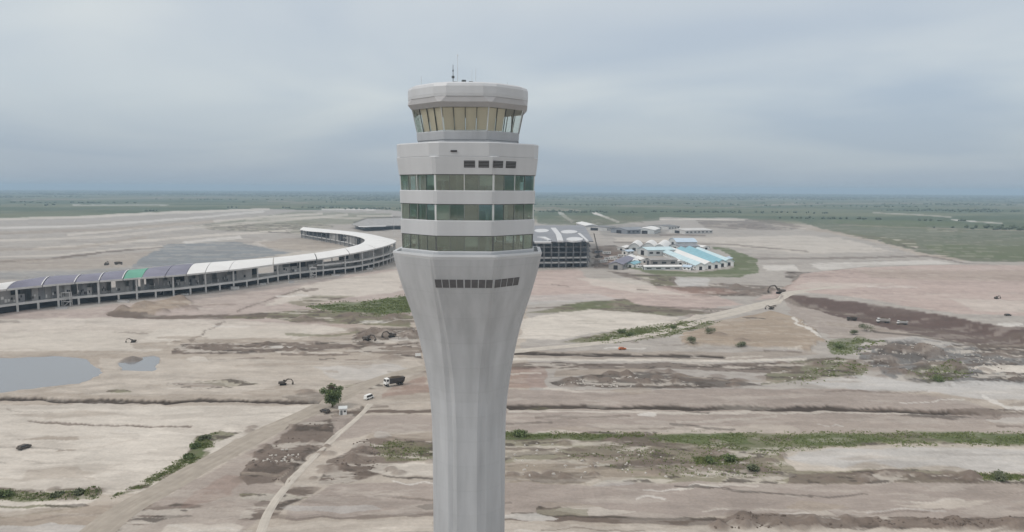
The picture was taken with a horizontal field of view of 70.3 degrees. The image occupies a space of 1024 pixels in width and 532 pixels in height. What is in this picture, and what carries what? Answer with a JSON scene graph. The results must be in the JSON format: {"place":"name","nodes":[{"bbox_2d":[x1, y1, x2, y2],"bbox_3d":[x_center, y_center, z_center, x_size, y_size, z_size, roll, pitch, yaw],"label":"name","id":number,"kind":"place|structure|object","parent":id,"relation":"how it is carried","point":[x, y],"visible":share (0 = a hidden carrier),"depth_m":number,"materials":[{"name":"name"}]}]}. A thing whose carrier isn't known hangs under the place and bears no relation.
{"place":"outdoors","nodes":[
{"label":"outdoors","id":0,"kind":"place"},
{"bbox_2d":[16,444,31,449],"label":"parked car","id":1,"kind":"object","parent":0,"point":[21,447],"visible":1,"depth_m":257.79,"materials":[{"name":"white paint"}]},
{"bbox_2d":[0,356,102,392],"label":"pond","id":2,"kind":"structure","parent":0,"point":[26,373],"depth_m":366.44,"materials":[{"name":"grey liquid"}]},
{"bbox_2d":[118,356,159,370],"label":"pond","id":3,"kind":"structure","parent":0,"point":[150,363],"depth_m":382.46,"materials":[{"name":"grey liquid"}]},
{"bbox_2d":[79,365,425,531],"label":"dirt road","id":4,"kind":"structure","parent":0,"point":[118,516],"depth_m":245.52,"materials":[{"name":"beige soil"}]},
{"bbox_2d":[256,404,372,531],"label":"dirt track","id":5,"kind":"structure","parent":0,"point":[270,509],"depth_m":232.35,"materials":[{"name":"beige soil"}]},
{"bbox_2d":[393,54,541,531],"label":"control tower","id":6,"kind":"structure","parent":0,"point":[467,280],"depth_m":98.58,"materials":[{"name":"white concrete"}]},
{"bbox_2d":[435,279,441,287],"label":"slot window","id":7,"kind":"structure","parent":6,"relation":"in","point":[438,283],"depth_m":95.35,"materials":[{"name":"grey glass"}]},
{"bbox_2d":[442,280,448,287],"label":"slot window","id":8,"kind":"structure","parent":6,"relation":"in","point":[445,283],"depth_m":95.33,"materials":[{"name":"grey glass"}]},
{"bbox_2d":[449,280,455,287],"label":"slot window","id":9,"kind":"structure","parent":6,"relation":"in","point":[452,282],"depth_m":95.31,"materials":[{"name":"grey glass"}]},
{"bbox_2d":[457,280,462,287],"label":"slot window","id":10,"kind":"structure","parent":6,"relation":"in","point":[459,282],"depth_m":95.33,"materials":[{"name":"grey glass"}]},
{"bbox_2d":[465,280,470,287],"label":"slot window","id":11,"kind":"structure","parent":6,"relation":"in","point":[467,282],"depth_m":95.31,"materials":[{"name":"grey glass"}]},
{"bbox_2d":[471,280,477,287],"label":"slot window","id":12,"kind":"structure","parent":6,"relation":"in","point":[474,282],"depth_m":95.33,"materials":[{"name":"grey glass"}]},
{"bbox_2d":[479,280,484,287],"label":"slot window","id":13,"kind":"structure","parent":6,"relation":"in","point":[481,282],"depth_m":95.28,"materials":[{"name":"black glass"}]},
{"bbox_2d":[486,280,492,287],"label":"slot window","id":14,"kind":"structure","parent":6,"relation":"in","point":[488,282],"depth_m":95.26,"materials":[{"name":"black glass"}]},
{"bbox_2d":[494,279,500,287],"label":"slot window","id":15,"kind":"structure","parent":6,"relation":"in","point":[497,282],"depth_m":95.73,"materials":[{"name":"grey glass"}]},
{"bbox_2d":[501,279,506,286],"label":"slot window","id":16,"kind":"structure","parent":6,"relation":"in","point":[504,281],"depth_m":96.48,"materials":[{"name":"grey glass"}]},
{"bbox_2d":[507,278,513,285],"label":"slot window","id":17,"kind":"structure","parent":6,"relation":"in","point":[510,280],"depth_m":97.30,"materials":[{"name":"grey glass"}]},
{"bbox_2d":[513,277,519,285],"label":"slot window","id":18,"kind":"structure","parent":6,"relation":"in","point":[516,280],"depth_m":98.07,"materials":[{"name":"grey glass"}]},
{"bbox_2d":[0,190,1023,531],"bbox_3d":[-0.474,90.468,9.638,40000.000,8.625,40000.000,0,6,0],"label":"ground","id":19,"kind":"structure","parent":0,"point":[230,358],"depth_m":365.56,"materials":[{"name":"soil"}]},
{"bbox_2d":[0,488,14,497],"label":"bush","id":20,"kind":"object","parent":19,"relation":"on","point":[7,492],"visible":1,"depth_m":218.40,"materials":[{"name":"green plant"}]},
{"bbox_2d":[50,490,64,497],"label":"bush","id":21,"kind":"object","parent":19,"relation":"on","point":[55,494],"visible":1,"depth_m":218.28,"materials":[{"name":"green plant"}]},
{"bbox_2d":[61,292,72,305],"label":"scaffold stair","id":22,"kind":"object","parent":19,"relation":"on","point":[70,301],"visible":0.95,"depth_m":566.32,"materials":[{"name":"metal"}]},
{"bbox_2d":[73,487,85,495],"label":"bush","id":23,"kind":"object","parent":19,"relation":"on","point":[78,491],"visible":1,"depth_m":219.91,"materials":[{"name":"green plant"}]},
{"bbox_2d":[117,299,128,302],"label":"material stack","id":24,"kind":"object","parent":19,"relation":"on","point":[122,300],"visible":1,"depth_m":587.10,"materials":[{"name":"concrete"}]},
{"bbox_2d":[183,453,194,458],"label":"bush","id":25,"kind":"object","parent":19,"relation":"on","point":[189,455],"visible":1,"depth_m":249.99,"materials":[{"name":"green plant"}]},
{"bbox_2d":[189,442,200,448],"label":"bush","id":26,"kind":"object","parent":19,"relation":"on","point":[194,445],"visible":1,"depth_m":260.14,"materials":[{"name":"green plant"}]},
{"bbox_2d":[0,227,395,313],"bbox_3d":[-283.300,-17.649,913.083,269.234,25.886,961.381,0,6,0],"label":"concourse","id":27,"kind":"structure","parent":19,"relation":"on","point":[362,250],"depth_m":649.10,"materials":[{"name":"metal"}]},
{"bbox_2d":[197,434,211,440],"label":"bush","id":28,"kind":"object","parent":19,"relation":"on","point":[202,437],"visible":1,"depth_m":269.04,"materials":[{"name":"green plant"}]},
{"bbox_2d":[278,378,293,385],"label":"excavator","id":29,"kind":"object","parent":19,"relation":"on","point":[281,383],"visible":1,"depth_m":343.78,"materials":[{"name":"metal"}]},
{"bbox_2d":[310,267,316,277],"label":"scaffold stair","id":30,"kind":"object","parent":19,"relation":"on","point":[313,272],"visible":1,"depth_m":751.11,"materials":[{"name":"metal"}]},
{"bbox_2d":[320,408,330,412],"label":"parked car","id":31,"kind":"object","parent":19,"relation":"on","point":[325,410],"visible":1,"depth_m":301.79,"materials":[{"name":"white paint"}]},
{"bbox_2d":[319,383,343,407],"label":"roadside tree","id":32,"kind":"object","parent":19,"relation":"on","point":[332,396],"visible":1,"depth_m":307.66,"materials":[{"name":"green plant"}]},
{"bbox_2d":[338,406,346,414],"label":"site hut","id":33,"kind":"object","parent":19,"relation":"on","point":[342,410],"visible":1,"depth_m":299.25,"materials":[{"name":"white paint"}]},
{"bbox_2d":[363,393,373,399],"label":"parked van","id":34,"kind":"object","parent":19,"relation":"on","point":[368,396],"visible":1,"depth_m":320.70,"materials":[{"name":"white paint"}]},
{"bbox_2d":[362,334,376,340],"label":"excavator","id":35,"kind":"object","parent":19,"relation":"on","point":[367,337],"visible":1,"depth_m":440.18,"materials":[{"name":"metal"}]},
{"bbox_2d":[351,218,400,229],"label":"pier","id":36,"kind":"structure","parent":19,"relation":"on","point":[380,223],"depth_m":1705.11,"materials":[{"name":"white metal"}]},
{"bbox_2d":[381,331,395,337],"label":"excavator","id":37,"kind":"object","parent":19,"relation":"on","point":[391,335],"visible":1,"depth_m":453.77,"materials":[{"name":"metal"}]},
{"bbox_2d":[383,376,404,386],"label":"dump truck","id":38,"kind":"object","parent":19,"relation":"on","point":[398,380],"visible":1,"depth_m":343.07,"materials":[{"name":"white paint"}]},
{"bbox_2d":[0,294,1023,500],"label":"grass","id":39,"kind":"structure","parent":19,"relation":"on","point":[701,460],"depth_m":272.53,"materials":[{"name":"green plant"}]},
{"bbox_2d":[0,190,1023,229],"bbox_3d":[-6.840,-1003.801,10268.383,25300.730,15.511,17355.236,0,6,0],"label":"woodland","id":40,"kind":"object","parent":19,"relation":"on","point":[855,197],"visible":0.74,"depth_m":8115.38,"materials":[{"name":"green plant"}]},
{"bbox_2d":[513,428,527,437],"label":"bush","id":41,"kind":"object","parent":19,"relation":"on","point":[519,432],"visible":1,"depth_m":273.69,"materials":[{"name":"green plant"}]},
{"bbox_2d":[495,225,592,267],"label":"terminal hall","id":42,"kind":"structure","parent":19,"relation":"on","point":[563,245],"depth_m":872.97,"materials":[{"name":"concrete"}]},
{"bbox_2d":[576,222,597,225],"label":"site shed","id":43,"kind":"structure","parent":19,"relation":"on","point":[584,223],"depth_m":1737.58,"materials":[{"name":"metal"}]},
{"bbox_2d":[593,233,602,257],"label":"mobile crane","id":44,"kind":"object","parent":19,"relation":"on","point":[597,256],"visible":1,"depth_m":976.65,"materials":[{"name":"metal"}]},
{"bbox_2d":[584,225,615,230],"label":"site shed","id":45,"kind":"structure","parent":19,"relation":"on","point":[601,228],"depth_m":1637.66,"materials":[{"name":"metal"}]},
{"bbox_2d":[604,257,613,259],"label":"site cabin","id":46,"kind":"object","parent":19,"relation":"on","point":[608,258],"visible":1,"depth_m":947.46,"materials":[{"name":"white paint"}]},
{"bbox_2d":[609,256,633,269],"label":"site shed","id":47,"kind":"structure","parent":19,"relation":"on","point":[620,263],"depth_m":847.39,"materials":[{"name":"grey metal"}]},
{"bbox_2d":[616,329,626,332],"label":"bush","id":48,"kind":"object","parent":19,"relation":"on","point":[622,330],"visible":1,"depth_m":470.92,"materials":[{"name":"green plant"}]},
{"bbox_2d":[617,245,628,249],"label":"site shed","id":49,"kind":"structure","parent":19,"relation":"on","point":[625,247],"depth_m":1106.64,"materials":[{"name":"white paint"}]},
{"bbox_2d":[610,227,642,233],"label":"site shed","id":50,"kind":"structure","parent":19,"relation":"on","point":[628,230],"depth_m":1529.45,"materials":[{"name":"grey metal"}]},
{"bbox_2d":[245,260,1010,528],"bbox_3d":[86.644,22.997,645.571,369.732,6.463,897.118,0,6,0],"label":"soil clods","id":51,"kind":"object","parent":19,"relation":"on","point":[830,523],"visible":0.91,"depth_m":233.25,"materials":[{"name":"brown soil"}]},
{"bbox_2d":[622,249,633,253],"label":"site shed","id":52,"kind":"structure","parent":19,"relation":"on","point":[629,251],"depth_m":1040.50,"materials":[{"name":"white paint"}]},
{"bbox_2d":[627,254,638,261],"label":"site shed","id":53,"kind":"structure","parent":19,"relation":"on","point":[634,256],"depth_m":937.33,"materials":[{"name":"white metal"}]},
{"bbox_2d":[263,263,1004,477],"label":"pale debris","id":54,"kind":"object","parent":19,"relation":"on","point":[285,457],"visible":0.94,"depth_m":258.52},
{"bbox_2d":[627,260,640,267],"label":"site shed","id":55,"kind":"structure","parent":19,"relation":"on","point":[633,263],"depth_m":870.31,"materials":[{"name":"white paint"}]},
{"bbox_2d":[628,240,642,250],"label":"site shed","id":56,"kind":"structure","parent":19,"relation":"on","point":[635,245],"depth_m":1096.87,"materials":[{"name":"white metal"}]},
{"bbox_2d":[636,256,644,262],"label":"site shed","id":57,"kind":"structure","parent":19,"relation":"on","point":[641,259],"depth_m":923.64,"materials":[{"name":"white paint"}]},
{"bbox_2d":[642,240,657,246],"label":"site shed","id":58,"kind":"structure","parent":19,"relation":"on","point":[651,243],"depth_m":1108.75,"materials":[{"name":"white metal"}]},
{"bbox_2d":[640,226,660,233],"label":"site shed","id":59,"kind":"structure","parent":19,"relation":"on","point":[650,230],"depth_m":1525.62,"materials":[{"name":"white metal"}]},
{"bbox_2d":[637,246,675,255],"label":"site shed","id":60,"kind":"structure","parent":19,"relation":"on","point":[651,251],"depth_m":1023.10,"materials":[{"name":"white metal"}]},
{"bbox_2d":[645,257,677,264],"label":"site shed","id":61,"kind":"structure","parent":19,"relation":"on","point":[663,261],"depth_m":889.64,"materials":[{"name":"white metal"}]},
{"bbox_2d":[642,265,681,269],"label":"site shed","id":62,"kind":"structure","parent":19,"relation":"on","point":[662,267],"depth_m":844.26,"materials":[{"name":"white metal"}]},
{"bbox_2d":[654,240,670,246],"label":"site shed","id":63,"kind":"structure","parent":19,"relation":"on","point":[664,243],"depth_m":1098.91,"materials":[{"name":"white metal"}]},
{"bbox_2d":[648,224,679,229],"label":"site shed","id":64,"kind":"structure","parent":19,"relation":"on","point":[666,227],"depth_m":1689.41,"materials":[{"name":"metal"}]},
{"bbox_2d":[677,258,683,264],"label":"site shed","id":65,"kind":"structure","parent":19,"relation":"on","point":[680,262],"depth_m":897.56,"materials":[{"name":"white paint"}]},
{"bbox_2d":[669,238,696,243],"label":"site shed","id":66,"kind":"structure","parent":19,"relation":"on","point":[681,240],"depth_m":1181.94,"materials":[{"name":"white metal"}]},
{"bbox_2d":[663,249,705,269],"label":"site shed","id":67,"kind":"structure","parent":19,"relation":"on","point":[697,265],"depth_m":892.03,"materials":[{"name":"white paint"}]},
{"bbox_2d":[670,243,699,248],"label":"site shed","id":68,"kind":"structure","parent":19,"relation":"on","point":[694,245],"depth_m":1117.75,"materials":[{"name":"grey metal"}]},
{"bbox_2d":[682,264,693,269],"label":"site shed","id":69,"kind":"structure","parent":19,"relation":"on","point":[687,267],"depth_m":842.20,"materials":[{"name":"white paint"}]},
{"bbox_2d":[669,228,712,233],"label":"site shed","id":70,"kind":"structure","parent":19,"relation":"on","point":[692,230],"depth_m":1540.86,"materials":[{"name":"metal"}]},
{"bbox_2d":[686,336,695,343],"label":"bush","id":71,"kind":"object","parent":19,"relation":"on","point":[691,339],"visible":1,"depth_m":434.62,"materials":[{"name":"green plant"}]},
{"bbox_2d":[672,247,714,268],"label":"site shed","id":72,"kind":"structure","parent":19,"relation":"on","point":[709,264],"depth_m":901.99,"materials":[{"name":"white paint"}]},
{"bbox_2d":[677,246,721,267],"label":"site shed","id":73,"kind":"structure","parent":19,"relation":"on","point":[715,262],"depth_m":931.79,"materials":[{"name":"white paint"}]},
{"bbox_2d":[699,245,709,249],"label":"site shed","id":74,"kind":"structure","parent":19,"relation":"on","point":[704,247],"depth_m":1134.64,"materials":[{"name":"white paint"}]},
{"bbox_2d":[686,246,727,266],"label":"site shed","id":75,"kind":"structure","parent":19,"relation":"on","point":[724,263],"depth_m":941.05,"materials":[{"name":"white paint"}]},
{"bbox_2d":[703,455,714,463],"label":"bush","id":76,"kind":"object","parent":19,"relation":"on","point":[709,459],"visible":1,"depth_m":247.38,"materials":[{"name":"green plant"}]},
{"bbox_2d":[703,327,715,333],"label":"bush","id":77,"kind":"object","parent":19,"relation":"on","point":[707,330],"visible":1,"depth_m":464.15,"materials":[{"name":"green plant"}]},
{"bbox_2d":[696,247,734,265],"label":"site shed","id":78,"kind":"structure","parent":19,"relation":"on","point":[729,261],"depth_m":924.41,"materials":[{"name":"white paint"}]},
{"bbox_2d":[723,452,737,461],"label":"bush","id":79,"kind":"object","parent":19,"relation":"on","point":[727,457],"visible":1,"depth_m":248.99,"materials":[{"name":"green plant"}]},
{"bbox_2d":[735,341,746,346],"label":"bush","id":80,"kind":"object","parent":19,"relation":"on","point":[742,343],"visible":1,"depth_m":431.93,"materials":[{"name":"green plant"}]},
{"bbox_2d":[746,463,759,470],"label":"bush","id":81,"kind":"object","parent":19,"relation":"on","point":[751,466],"visible":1,"depth_m":240.93,"materials":[{"name":"green plant"}]},
{"bbox_2d":[767,285,785,293],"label":"excavator","id":82,"kind":"object","parent":19,"relation":"on","point":[779,290],"visible":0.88,"depth_m":653.91,"materials":[{"name":"metal"}]},
{"bbox_2d":[833,343,844,348],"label":"bush","id":83,"kind":"object","parent":19,"relation":"on","point":[837,345],"visible":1,"depth_m":429.96,"materials":[{"name":"green plant"}]},
{"bbox_2d":[847,316,857,320],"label":"dump truck","id":84,"kind":"object","parent":19,"relation":"on","point":[852,318],"visible":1,"depth_m":521.32,"materials":[{"name":"white paint"}]},
{"bbox_2d":[859,323,873,331],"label":"bush","id":85,"kind":"object","parent":19,"relation":"on","point":[862,325],"visible":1,"depth_m":481.61,"materials":[{"name":"green plant"}]},
{"bbox_2d":[876,317,890,322],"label":"dump truck","id":86,"kind":"object","parent":19,"relation":"on","point":[882,319],"visible":1,"depth_m":512.91,"materials":[{"name":"white paint"}]},
{"bbox_2d":[896,320,907,324],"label":"dump truck","id":87,"kind":"object","parent":19,"relation":"on","point":[898,322],"visible":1,"depth_m":507.17,"materials":[{"name":"white paint"}]},
{"bbox_2d":[932,374,944,381],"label":"bush","id":88,"kind":"object","parent":19,"relation":"on","point":[938,378],"visible":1,"depth_m":353.56,"materials":[{"name":"green plant"}]},
{"bbox_2d":[992,469,1007,481],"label":"bush","id":89,"kind":"object","parent":19,"relation":"on","point":[1000,475],"visible":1,"depth_m":234.36,"materials":[{"name":"green plant"}]},
{"bbox_2d":[0,0,1023,194],"label":"sky","id":90,"kind":"structure","parent":0,"point":[922,97],"materials":[{"name":"grey"}]},
{"bbox_2d":[515,291,809,352],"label":"dirt road","id":91,"kind":"structure","parent":0,"point":[785,296],"depth_m":471.24,"materials":[{"name":"beige soil"}]},
{"bbox_2d":[644,286,839,327],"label":"dirt road","id":92,"kind":"structure","parent":0,"point":[695,317],"depth_m":566.84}
]}

